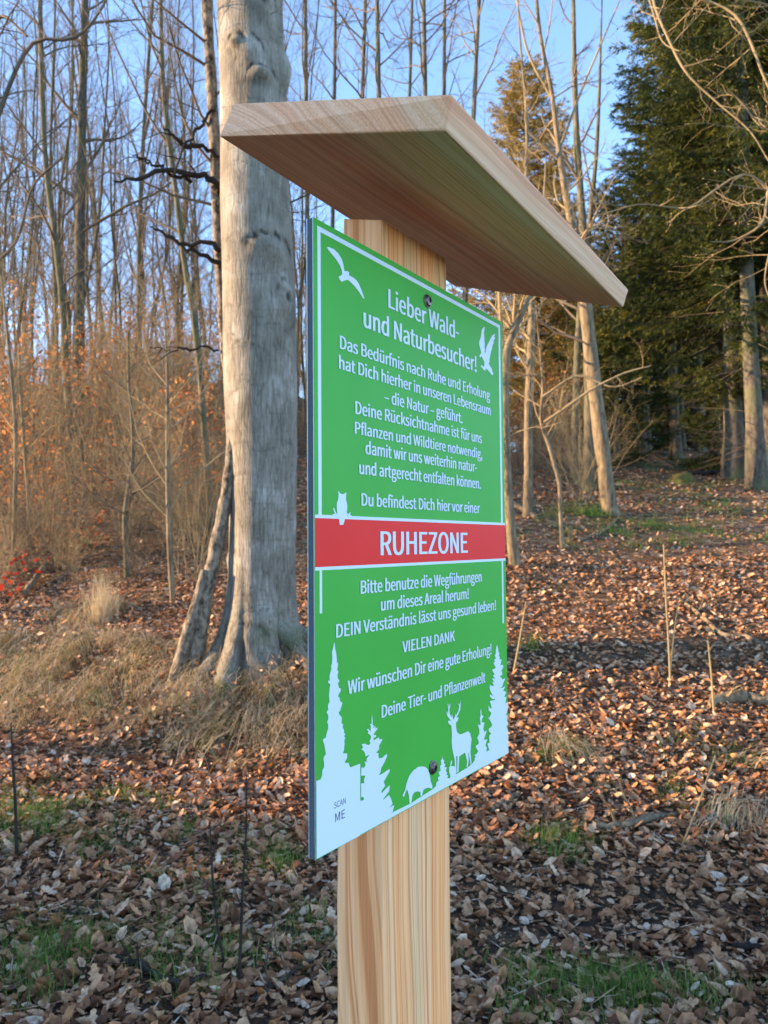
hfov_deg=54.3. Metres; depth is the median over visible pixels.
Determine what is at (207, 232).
bare tree
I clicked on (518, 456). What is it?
bare shrub
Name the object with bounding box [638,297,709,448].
spruce tree
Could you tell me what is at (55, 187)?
bare tree
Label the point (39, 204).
bare tree
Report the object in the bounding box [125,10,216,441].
bare tree
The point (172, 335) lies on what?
bare shrub
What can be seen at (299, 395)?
bare shrub
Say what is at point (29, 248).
bare tree
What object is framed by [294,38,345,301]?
bare tree
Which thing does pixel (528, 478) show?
bare tree
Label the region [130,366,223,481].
beech shrub
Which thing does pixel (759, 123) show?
bare tree
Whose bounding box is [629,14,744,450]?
spruce tree
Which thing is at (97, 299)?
bare tree
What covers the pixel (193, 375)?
bare shrub
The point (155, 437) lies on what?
bare shrub
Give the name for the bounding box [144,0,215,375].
bare tree
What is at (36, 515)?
bare shrub
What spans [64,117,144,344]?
bare tree
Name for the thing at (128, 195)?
bare tree
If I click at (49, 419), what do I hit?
bare shrub
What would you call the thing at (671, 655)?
dead stalk
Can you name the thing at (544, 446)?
bare shrub
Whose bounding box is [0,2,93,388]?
bare tree
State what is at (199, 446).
bare shrub
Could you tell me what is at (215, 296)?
bare tree
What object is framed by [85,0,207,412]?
bare tree
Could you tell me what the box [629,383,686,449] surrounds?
young spruce
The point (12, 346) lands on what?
beech shrub
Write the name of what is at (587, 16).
sky
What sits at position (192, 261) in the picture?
bare tree
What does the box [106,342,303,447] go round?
bare shrub
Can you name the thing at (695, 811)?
dead stalk
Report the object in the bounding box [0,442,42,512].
bare shrub
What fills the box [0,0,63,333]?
bare tree
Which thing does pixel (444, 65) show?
bare tree
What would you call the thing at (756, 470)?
spruce tree
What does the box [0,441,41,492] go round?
bare shrub
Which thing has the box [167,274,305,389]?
bare shrub
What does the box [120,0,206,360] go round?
bare tree
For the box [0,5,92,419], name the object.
bare tree
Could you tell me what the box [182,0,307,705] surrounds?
beech tree
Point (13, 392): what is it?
sapling
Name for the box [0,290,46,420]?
bare shrub
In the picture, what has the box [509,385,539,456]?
beech shrub
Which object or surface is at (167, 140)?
bare tree
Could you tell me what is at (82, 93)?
bare tree
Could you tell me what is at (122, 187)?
bare tree
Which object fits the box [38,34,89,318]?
bare tree
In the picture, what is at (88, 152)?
bare tree
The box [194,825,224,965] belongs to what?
dead stalk
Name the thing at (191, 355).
bare shrub
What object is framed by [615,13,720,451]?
spruce tree
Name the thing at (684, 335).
spruce tree
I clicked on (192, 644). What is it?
slender tree
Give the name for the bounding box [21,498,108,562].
beech shrub
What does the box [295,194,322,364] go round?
bare tree
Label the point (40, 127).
bare tree
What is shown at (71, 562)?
bare shrub
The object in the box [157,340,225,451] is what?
bare shrub
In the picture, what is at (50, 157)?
bare tree
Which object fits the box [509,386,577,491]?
bare shrub
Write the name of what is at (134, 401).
bare shrub
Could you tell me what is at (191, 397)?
beech shrub
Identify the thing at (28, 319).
beech shrub
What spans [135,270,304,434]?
bare shrub
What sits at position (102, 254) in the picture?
bare tree
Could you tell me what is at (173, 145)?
bare tree
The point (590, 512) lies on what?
nettle clump
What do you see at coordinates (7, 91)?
bare tree
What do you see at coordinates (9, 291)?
bare tree
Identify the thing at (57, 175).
bare tree
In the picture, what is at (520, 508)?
fallen branch
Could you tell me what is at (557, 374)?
beech shrub
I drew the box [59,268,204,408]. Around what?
bare shrub
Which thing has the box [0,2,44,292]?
bare tree
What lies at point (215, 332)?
beech shrub
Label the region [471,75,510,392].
bare tree
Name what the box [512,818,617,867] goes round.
grass tuft
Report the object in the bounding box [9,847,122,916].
fallen branch
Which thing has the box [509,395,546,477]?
bare shrub
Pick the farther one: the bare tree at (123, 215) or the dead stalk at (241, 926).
the bare tree at (123, 215)
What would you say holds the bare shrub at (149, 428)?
on the ground at (664, 514)
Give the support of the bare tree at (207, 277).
on the ground at (664, 514)
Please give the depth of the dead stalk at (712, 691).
5.07 m
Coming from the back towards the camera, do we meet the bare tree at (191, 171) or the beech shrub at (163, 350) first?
the bare tree at (191, 171)
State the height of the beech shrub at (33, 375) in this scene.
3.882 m
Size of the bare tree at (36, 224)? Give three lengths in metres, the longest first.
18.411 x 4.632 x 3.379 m
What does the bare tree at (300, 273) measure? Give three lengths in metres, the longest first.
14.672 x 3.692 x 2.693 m
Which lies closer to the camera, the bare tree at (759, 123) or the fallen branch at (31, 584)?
the bare tree at (759, 123)
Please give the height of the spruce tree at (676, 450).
16.224 m
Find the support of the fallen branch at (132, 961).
on the ground at (664, 514)
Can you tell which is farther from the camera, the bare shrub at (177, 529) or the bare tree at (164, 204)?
the bare tree at (164, 204)
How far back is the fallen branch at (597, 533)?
10.19 m
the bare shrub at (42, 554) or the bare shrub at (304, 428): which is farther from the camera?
the bare shrub at (304, 428)
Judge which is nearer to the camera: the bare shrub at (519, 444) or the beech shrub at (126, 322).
the bare shrub at (519, 444)
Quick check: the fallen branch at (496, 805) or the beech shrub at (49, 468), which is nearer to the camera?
the fallen branch at (496, 805)
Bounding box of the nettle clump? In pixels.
[569,504,614,515]
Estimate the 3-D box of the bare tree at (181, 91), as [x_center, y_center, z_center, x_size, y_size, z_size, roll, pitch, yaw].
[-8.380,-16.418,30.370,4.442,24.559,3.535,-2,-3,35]
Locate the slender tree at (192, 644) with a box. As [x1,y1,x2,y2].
[81,0,341,688]
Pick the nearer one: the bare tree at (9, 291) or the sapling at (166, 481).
the sapling at (166, 481)
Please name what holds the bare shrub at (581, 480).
on the ground at (664, 514)
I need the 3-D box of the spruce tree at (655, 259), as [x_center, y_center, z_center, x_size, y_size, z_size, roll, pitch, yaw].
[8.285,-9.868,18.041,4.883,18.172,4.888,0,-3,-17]
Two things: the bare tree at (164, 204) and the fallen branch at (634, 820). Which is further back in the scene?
the bare tree at (164, 204)
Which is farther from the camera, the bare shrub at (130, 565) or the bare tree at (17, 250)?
the bare tree at (17, 250)
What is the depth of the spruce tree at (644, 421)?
23.77 m
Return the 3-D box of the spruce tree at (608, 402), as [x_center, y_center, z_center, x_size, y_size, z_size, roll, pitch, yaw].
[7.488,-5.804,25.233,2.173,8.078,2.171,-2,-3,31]
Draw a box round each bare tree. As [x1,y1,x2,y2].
[0,0,24,293]
[0,0,44,338]
[0,0,47,264]
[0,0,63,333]
[0,0,74,358]
[0,0,75,399]
[0,0,100,389]
[0,0,144,463]
[0,0,145,483]
[0,0,151,278]
[0,0,209,460]
[0,1,37,252]
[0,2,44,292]
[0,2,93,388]
[0,4,106,393]
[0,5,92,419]
[0,8,38,390]
[0,8,53,379]
[0,28,29,269]
[0,39,42,376]
[0,41,30,400]
[1,0,136,423]
[1,25,55,305]
[2,0,93,366]
[4,2,94,269]
[5,44,64,378]
[8,61,50,381]
[8,73,106,410]
[12,1,169,441]
[15,0,124,394]
[17,0,121,432]
[18,1,105,389]
[18,52,174,410]
[30,2,126,343]
[30,51,112,399]
[32,0,132,349]
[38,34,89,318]
[40,4,125,353]
[45,47,117,319]
[46,42,109,387]
[49,0,196,428]
[50,0,216,408]
[58,106,150,341]
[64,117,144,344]
[70,0,205,368]
[72,90,145,323]
[74,1,156,394]
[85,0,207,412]
[88,132,121,336]
[90,37,146,372]
[91,15,176,312]
[92,0,214,545]
[93,64,173,351]
[93,114,160,330]
[103,162,158,343]
[108,0,218,394]
[110,95,175,342]
[112,0,201,341]
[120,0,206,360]
[122,0,215,392]
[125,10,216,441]
[125,38,188,390]
[129,162,151,328]
[130,10,207,357]
[133,2,207,328]
[134,5,215,401]
[143,4,213,344]
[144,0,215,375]
[145,15,212,360]
[146,94,196,339]
[149,27,219,353]
[158,74,215,372]
[162,26,297,296]
[166,91,221,426]
[171,22,208,309]
[173,0,219,323]
[188,4,303,279]
[192,197,321,286]
[194,18,306,304]
[194,98,219,379]
[195,0,331,137]
[198,99,219,372]
[199,52,325,322]
[201,67,222,435]
[203,3,325,288]
[207,0,360,441]
[207,1,334,383]
[219,0,337,446]
[284,0,340,371]
[284,2,312,399]
[288,0,437,98]
[289,0,373,228]
[289,185,304,326]
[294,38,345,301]
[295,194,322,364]
[325,0,389,97]
[353,0,460,96]
[366,0,485,108]
[388,0,531,302]
[389,0,507,126]
[460,137,586,567]
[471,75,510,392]
[476,0,621,491]
[477,0,648,515]
[487,0,599,516]
[519,22,570,446]
[544,0,637,482]
[550,0,767,310]
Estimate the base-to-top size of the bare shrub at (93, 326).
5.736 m
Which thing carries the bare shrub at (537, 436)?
on the ground at (664, 514)
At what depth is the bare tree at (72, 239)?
37.71 m
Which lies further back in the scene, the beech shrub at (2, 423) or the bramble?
the beech shrub at (2, 423)
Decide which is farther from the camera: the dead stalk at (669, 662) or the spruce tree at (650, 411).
the spruce tree at (650, 411)
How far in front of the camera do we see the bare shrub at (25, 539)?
9.81 m
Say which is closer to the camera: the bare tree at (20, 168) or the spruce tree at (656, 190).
the spruce tree at (656, 190)
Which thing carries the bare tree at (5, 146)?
on the ground at (664, 514)
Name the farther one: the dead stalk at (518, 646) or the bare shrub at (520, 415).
the bare shrub at (520, 415)
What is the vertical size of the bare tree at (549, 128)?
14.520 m
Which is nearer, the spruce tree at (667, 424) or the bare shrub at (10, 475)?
the bare shrub at (10, 475)
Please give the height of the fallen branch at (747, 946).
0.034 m
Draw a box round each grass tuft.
[73,566,123,626]
[507,631,554,652]
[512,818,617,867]
[723,788,767,832]
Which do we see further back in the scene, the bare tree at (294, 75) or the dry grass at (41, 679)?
the bare tree at (294, 75)
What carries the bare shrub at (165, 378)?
on the ground at (664, 514)
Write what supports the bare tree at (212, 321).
on the ground at (664, 514)
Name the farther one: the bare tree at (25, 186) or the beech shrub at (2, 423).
the bare tree at (25, 186)
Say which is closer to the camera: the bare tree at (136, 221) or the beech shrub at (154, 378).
the beech shrub at (154, 378)
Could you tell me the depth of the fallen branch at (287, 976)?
2.45 m
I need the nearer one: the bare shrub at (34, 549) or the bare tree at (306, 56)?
the bare shrub at (34, 549)
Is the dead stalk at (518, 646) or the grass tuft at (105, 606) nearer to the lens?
the dead stalk at (518, 646)
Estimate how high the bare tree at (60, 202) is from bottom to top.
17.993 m
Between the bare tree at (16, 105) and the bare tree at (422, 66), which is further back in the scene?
the bare tree at (16, 105)
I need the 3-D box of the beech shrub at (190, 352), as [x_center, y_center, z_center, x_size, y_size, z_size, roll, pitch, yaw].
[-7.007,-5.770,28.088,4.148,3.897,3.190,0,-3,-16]
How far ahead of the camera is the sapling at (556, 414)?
9.63 m
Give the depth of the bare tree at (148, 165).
24.80 m
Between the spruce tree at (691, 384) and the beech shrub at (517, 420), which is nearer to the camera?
the beech shrub at (517, 420)
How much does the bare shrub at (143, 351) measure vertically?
5.009 m
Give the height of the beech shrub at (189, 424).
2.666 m
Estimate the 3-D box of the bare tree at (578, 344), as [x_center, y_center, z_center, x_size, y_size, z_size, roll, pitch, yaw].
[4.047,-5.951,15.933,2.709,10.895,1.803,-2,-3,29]
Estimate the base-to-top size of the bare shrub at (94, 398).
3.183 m
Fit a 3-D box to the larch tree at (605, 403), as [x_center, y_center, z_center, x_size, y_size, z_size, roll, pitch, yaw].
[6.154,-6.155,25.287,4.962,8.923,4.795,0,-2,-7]
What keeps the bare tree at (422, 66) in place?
on the ground at (664, 514)
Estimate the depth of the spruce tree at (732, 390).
15.56 m
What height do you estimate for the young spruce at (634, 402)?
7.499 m
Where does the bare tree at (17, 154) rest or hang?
on the ground at (664, 514)
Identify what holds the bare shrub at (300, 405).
on the ground at (664, 514)
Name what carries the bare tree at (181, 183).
on the ground at (664, 514)
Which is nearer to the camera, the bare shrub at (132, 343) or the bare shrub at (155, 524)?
the bare shrub at (155, 524)
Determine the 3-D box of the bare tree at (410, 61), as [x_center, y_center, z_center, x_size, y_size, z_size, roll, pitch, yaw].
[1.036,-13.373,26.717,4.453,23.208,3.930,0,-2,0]
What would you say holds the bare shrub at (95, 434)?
on the ground at (664, 514)
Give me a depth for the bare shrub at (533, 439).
19.07 m
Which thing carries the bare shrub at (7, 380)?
on the ground at (664, 514)
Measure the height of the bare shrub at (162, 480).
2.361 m
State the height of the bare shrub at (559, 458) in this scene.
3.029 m
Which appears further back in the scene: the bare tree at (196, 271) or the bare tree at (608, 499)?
the bare tree at (196, 271)
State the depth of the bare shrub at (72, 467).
10.68 m
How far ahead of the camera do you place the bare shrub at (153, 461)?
12.71 m
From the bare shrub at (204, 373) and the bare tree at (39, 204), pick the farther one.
the bare tree at (39, 204)
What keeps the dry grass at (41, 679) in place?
on the ground at (664, 514)
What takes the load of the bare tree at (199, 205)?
on the ground at (664, 514)
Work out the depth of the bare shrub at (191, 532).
9.96 m
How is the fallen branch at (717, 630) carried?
on the ground at (664, 514)
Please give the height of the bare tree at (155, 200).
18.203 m
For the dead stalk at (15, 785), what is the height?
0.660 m
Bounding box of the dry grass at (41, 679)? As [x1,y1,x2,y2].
[0,588,767,853]
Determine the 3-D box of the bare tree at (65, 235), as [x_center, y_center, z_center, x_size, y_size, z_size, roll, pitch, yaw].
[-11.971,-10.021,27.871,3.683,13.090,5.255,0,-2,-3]
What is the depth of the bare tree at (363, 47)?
21.54 m
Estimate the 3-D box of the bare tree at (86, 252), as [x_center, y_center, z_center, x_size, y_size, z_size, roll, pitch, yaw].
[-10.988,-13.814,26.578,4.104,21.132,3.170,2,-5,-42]
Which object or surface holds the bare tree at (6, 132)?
on the ground at (664, 514)
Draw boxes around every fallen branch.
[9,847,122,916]
[21,562,47,594]
[95,927,210,986]
[249,891,312,1000]
[489,791,520,811]
[514,502,537,519]
[578,518,618,541]
[595,768,677,829]
[674,596,767,650]
[688,470,720,474]
[706,682,767,707]
[731,941,761,950]
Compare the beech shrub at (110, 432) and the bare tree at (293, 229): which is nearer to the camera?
the beech shrub at (110, 432)
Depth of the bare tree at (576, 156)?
14.24 m
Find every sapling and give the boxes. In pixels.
[0,203,88,565]
[0,316,105,547]
[43,301,225,576]
[90,217,300,601]
[503,297,651,549]
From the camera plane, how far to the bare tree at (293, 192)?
30.38 m
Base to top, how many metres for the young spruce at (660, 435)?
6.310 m
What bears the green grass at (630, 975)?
on the ground at (664, 514)
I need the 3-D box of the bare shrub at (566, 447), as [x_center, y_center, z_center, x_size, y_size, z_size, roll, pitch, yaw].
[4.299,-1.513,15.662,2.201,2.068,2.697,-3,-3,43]
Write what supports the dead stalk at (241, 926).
on the ground at (664, 514)
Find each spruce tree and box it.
[572,0,767,479]
[582,225,637,442]
[586,5,719,459]
[595,61,687,450]
[604,254,640,445]
[606,0,767,490]
[606,170,687,450]
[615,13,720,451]
[620,373,656,449]
[622,371,666,450]
[626,21,744,457]
[627,0,767,433]
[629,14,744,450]
[629,27,709,448]
[638,0,767,471]
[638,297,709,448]
[649,332,686,449]
[655,349,709,422]
[676,218,744,428]
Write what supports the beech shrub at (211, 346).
on the ground at (664, 514)
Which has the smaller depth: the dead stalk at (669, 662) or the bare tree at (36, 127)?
the dead stalk at (669, 662)
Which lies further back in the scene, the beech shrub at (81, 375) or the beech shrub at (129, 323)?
the beech shrub at (129, 323)
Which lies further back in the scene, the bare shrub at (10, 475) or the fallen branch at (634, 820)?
the bare shrub at (10, 475)
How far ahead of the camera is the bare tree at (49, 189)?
15.20 m
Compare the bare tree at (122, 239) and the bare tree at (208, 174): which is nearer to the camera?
the bare tree at (208, 174)
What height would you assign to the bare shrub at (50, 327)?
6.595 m
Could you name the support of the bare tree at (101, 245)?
on the ground at (664, 514)
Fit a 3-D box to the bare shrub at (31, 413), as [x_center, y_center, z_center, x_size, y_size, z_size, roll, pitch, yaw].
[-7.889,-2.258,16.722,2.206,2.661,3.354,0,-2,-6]
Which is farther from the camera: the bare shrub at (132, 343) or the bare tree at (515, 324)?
the bare shrub at (132, 343)
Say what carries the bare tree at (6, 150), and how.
on the ground at (664, 514)
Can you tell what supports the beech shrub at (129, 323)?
on the ground at (664, 514)
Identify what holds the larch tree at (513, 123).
on the ground at (664, 514)
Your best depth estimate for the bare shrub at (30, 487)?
11.68 m
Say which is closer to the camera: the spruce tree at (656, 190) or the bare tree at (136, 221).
the spruce tree at (656, 190)
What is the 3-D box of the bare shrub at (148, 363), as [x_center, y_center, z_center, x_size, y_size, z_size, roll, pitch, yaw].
[-5.152,-3.197,18.606,4.728,4.442,5.794,0,-2,-2]
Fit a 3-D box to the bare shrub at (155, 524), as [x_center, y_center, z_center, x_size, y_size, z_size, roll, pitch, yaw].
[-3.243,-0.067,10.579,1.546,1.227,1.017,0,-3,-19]
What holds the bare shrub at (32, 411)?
on the ground at (664, 514)
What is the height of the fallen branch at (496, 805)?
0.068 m
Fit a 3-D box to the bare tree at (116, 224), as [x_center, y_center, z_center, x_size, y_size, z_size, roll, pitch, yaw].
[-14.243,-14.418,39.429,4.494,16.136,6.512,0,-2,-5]
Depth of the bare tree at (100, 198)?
20.50 m
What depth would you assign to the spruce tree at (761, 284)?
14.80 m
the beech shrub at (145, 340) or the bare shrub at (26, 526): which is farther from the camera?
the beech shrub at (145, 340)
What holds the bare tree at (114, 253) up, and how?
on the ground at (664, 514)
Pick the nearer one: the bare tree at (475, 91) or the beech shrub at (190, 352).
the bare tree at (475, 91)
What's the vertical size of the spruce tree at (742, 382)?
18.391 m
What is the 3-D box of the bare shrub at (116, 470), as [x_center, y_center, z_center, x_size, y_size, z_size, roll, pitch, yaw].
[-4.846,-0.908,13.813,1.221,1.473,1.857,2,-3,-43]
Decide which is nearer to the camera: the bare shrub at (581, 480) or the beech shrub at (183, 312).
the bare shrub at (581, 480)
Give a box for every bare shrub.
[0,149,199,479]
[0,199,221,475]
[0,259,136,463]
[0,286,210,467]
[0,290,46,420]
[0,308,153,493]
[0,330,92,480]
[0,331,140,457]
[0,363,159,549]
[0,384,113,572]
[0,426,131,564]
[0,435,63,528]
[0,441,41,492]
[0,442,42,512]
[0,458,106,570]
[0,460,92,572]
[0,478,61,557]
[0,504,33,554]
[0,505,74,587]
[1,357,72,460]
[1,493,98,586]
[2,275,201,445]
[2,276,134,399]
[3,254,141,425]
[15,263,221,495]
[19,305,225,538]
[28,324,222,467]
[39,309,221,464]
[41,291,223,455]
[42,264,224,457]
[47,443,195,556]
[48,332,225,527]
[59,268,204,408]
[59,340,122,431]
[63,485,185,580]
[66,419,228,539]
[69,293,216,412]
[69,389,227,556]
[77,362,225,499]
[85,274,220,438]
[85,376,224,502]
[89,409,224,507]
[90,287,223,430]
[91,434,145,498]
[96,379,224,542]
[96,468,200,547]
[105,221,306,439]
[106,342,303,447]
[113,439,228,584]
[123,275,212,395]
[132,420,228,557]
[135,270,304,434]
[139,286,306,462]
[139,321,224,436]
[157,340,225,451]
[162,367,226,484]
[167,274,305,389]
[204,293,305,435]
[297,349,305,425]
[297,361,305,421]
[297,378,306,454]
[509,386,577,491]
[509,387,625,479]
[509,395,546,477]
[509,402,547,472]
[509,402,565,462]
[510,355,547,453]
[510,426,537,474]
[511,362,641,475]
[512,372,670,501]
[514,414,581,467]
[521,418,582,468]
[523,396,625,484]
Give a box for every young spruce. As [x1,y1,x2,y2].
[545,177,689,465]
[611,383,662,450]
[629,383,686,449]
[657,315,744,470]
[662,344,719,449]
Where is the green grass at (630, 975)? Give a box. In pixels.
[0,461,767,1023]
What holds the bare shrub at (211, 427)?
on the ground at (664, 514)
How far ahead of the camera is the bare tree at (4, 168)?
32.06 m
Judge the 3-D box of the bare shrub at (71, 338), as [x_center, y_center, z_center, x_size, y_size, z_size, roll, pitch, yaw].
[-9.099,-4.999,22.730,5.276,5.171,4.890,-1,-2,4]
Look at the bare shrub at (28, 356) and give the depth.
17.45 m
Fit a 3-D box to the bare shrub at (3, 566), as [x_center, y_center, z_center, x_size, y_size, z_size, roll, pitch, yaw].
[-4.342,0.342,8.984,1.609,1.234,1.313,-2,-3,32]
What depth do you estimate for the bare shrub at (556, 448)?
17.49 m
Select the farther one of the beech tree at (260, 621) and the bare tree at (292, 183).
the bare tree at (292, 183)
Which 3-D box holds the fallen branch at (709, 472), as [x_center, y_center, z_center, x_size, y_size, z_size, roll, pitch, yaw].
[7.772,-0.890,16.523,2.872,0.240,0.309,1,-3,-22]
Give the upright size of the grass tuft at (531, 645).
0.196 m
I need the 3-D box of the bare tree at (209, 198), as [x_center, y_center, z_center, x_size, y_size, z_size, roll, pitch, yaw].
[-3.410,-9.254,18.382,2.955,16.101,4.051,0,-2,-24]
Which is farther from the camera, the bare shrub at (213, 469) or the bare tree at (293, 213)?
the bare tree at (293, 213)
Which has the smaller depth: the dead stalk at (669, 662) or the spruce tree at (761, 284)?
the dead stalk at (669, 662)
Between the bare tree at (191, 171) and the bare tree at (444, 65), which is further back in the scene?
the bare tree at (191, 171)
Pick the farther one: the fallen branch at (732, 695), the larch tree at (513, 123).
the larch tree at (513, 123)
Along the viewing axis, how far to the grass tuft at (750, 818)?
3.66 m
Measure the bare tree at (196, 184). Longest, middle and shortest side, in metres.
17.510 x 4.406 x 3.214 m
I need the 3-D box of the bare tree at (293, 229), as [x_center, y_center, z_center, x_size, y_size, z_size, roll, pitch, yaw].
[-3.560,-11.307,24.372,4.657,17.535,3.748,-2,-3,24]
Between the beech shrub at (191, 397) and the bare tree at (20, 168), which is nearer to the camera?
the beech shrub at (191, 397)
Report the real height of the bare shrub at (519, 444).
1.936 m
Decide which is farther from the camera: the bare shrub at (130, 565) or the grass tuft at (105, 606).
the bare shrub at (130, 565)
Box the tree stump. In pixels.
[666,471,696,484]
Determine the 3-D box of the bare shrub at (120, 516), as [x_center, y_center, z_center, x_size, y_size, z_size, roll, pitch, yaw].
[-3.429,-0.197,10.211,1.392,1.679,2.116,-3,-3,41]
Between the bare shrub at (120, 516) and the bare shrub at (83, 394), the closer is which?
the bare shrub at (120, 516)
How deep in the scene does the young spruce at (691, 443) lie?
31.67 m
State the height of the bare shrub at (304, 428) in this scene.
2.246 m
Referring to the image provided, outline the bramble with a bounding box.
[0,547,49,603]
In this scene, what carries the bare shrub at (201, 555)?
on the ground at (664, 514)
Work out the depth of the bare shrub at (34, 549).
9.69 m
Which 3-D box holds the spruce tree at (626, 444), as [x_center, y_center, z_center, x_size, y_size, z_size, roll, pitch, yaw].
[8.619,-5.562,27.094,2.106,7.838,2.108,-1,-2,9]
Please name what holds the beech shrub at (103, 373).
on the ground at (664, 514)
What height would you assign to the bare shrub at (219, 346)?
5.941 m
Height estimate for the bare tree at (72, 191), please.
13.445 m
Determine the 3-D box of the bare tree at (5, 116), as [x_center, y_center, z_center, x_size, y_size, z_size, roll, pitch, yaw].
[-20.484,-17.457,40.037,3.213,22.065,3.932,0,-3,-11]
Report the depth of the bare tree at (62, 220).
22.53 m
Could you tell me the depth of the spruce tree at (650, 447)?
24.29 m
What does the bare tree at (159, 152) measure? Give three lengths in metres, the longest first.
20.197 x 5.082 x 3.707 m
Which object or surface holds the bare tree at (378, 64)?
on the ground at (664, 514)
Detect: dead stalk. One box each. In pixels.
[10,723,26,857]
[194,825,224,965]
[232,774,253,979]
[513,601,526,675]
[662,544,671,683]
[668,602,678,683]
[681,755,715,847]
[706,640,714,711]
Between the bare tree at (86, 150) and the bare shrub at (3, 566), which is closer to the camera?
the bare shrub at (3, 566)
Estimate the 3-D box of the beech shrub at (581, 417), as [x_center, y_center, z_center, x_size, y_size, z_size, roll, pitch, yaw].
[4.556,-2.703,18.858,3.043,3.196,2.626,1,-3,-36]
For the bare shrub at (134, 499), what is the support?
on the ground at (664, 514)
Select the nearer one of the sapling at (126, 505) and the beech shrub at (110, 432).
the sapling at (126, 505)
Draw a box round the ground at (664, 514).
[0,384,767,1023]
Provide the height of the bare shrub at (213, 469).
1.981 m
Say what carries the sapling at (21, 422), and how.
on the ground at (664, 514)
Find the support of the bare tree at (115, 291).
on the ground at (664, 514)
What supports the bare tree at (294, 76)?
on the ground at (664, 514)
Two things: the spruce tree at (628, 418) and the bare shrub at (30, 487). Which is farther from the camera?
the spruce tree at (628, 418)
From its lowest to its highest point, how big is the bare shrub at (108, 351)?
5.012 m
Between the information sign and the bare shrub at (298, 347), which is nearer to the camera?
the information sign
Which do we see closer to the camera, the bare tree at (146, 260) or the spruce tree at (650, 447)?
the spruce tree at (650, 447)
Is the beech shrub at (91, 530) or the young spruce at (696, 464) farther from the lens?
the young spruce at (696, 464)
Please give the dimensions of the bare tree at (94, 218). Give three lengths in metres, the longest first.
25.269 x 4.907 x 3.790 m
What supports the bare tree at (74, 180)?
on the ground at (664, 514)
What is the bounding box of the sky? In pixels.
[0,0,685,451]
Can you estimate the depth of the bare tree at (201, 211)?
41.53 m
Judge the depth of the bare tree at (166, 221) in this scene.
38.00 m
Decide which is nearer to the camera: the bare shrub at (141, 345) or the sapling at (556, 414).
the sapling at (556, 414)
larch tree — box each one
[446,51,651,452]
[509,208,640,448]
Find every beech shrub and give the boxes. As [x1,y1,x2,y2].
[0,280,105,443]
[0,287,115,499]
[0,318,49,386]
[0,328,148,479]
[0,389,105,527]
[0,417,90,535]
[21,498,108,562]
[48,306,170,453]
[55,364,197,505]
[86,304,156,420]
[91,302,217,440]
[97,305,217,404]
[103,287,173,361]
[115,351,185,452]
[116,266,218,365]
[124,386,224,524]
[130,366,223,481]
[141,359,298,510]
[158,321,222,393]
[185,305,220,396]
[202,316,220,391]
[509,342,636,464]
[509,346,614,463]
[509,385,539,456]
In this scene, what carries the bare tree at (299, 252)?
on the ground at (664, 514)
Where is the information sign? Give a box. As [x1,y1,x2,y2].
[220,95,627,1023]
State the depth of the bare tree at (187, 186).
28.60 m
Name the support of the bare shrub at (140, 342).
on the ground at (664, 514)
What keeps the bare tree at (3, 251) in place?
on the ground at (664, 514)
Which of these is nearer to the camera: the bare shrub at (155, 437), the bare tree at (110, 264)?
the bare shrub at (155, 437)
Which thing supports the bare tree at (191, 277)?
on the ground at (664, 514)
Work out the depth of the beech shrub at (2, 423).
11.70 m
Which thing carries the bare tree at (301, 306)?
on the ground at (664, 514)
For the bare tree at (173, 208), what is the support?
on the ground at (664, 514)
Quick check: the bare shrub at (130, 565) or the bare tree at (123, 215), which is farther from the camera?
the bare tree at (123, 215)
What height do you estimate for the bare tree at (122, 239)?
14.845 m
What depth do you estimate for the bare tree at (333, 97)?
24.70 m
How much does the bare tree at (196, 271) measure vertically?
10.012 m
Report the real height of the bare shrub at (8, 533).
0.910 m
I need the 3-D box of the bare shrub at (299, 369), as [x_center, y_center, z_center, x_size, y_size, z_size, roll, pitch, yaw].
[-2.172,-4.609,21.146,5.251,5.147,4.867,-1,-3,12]
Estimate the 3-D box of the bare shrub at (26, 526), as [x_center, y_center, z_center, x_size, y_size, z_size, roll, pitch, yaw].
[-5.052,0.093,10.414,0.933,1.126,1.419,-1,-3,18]

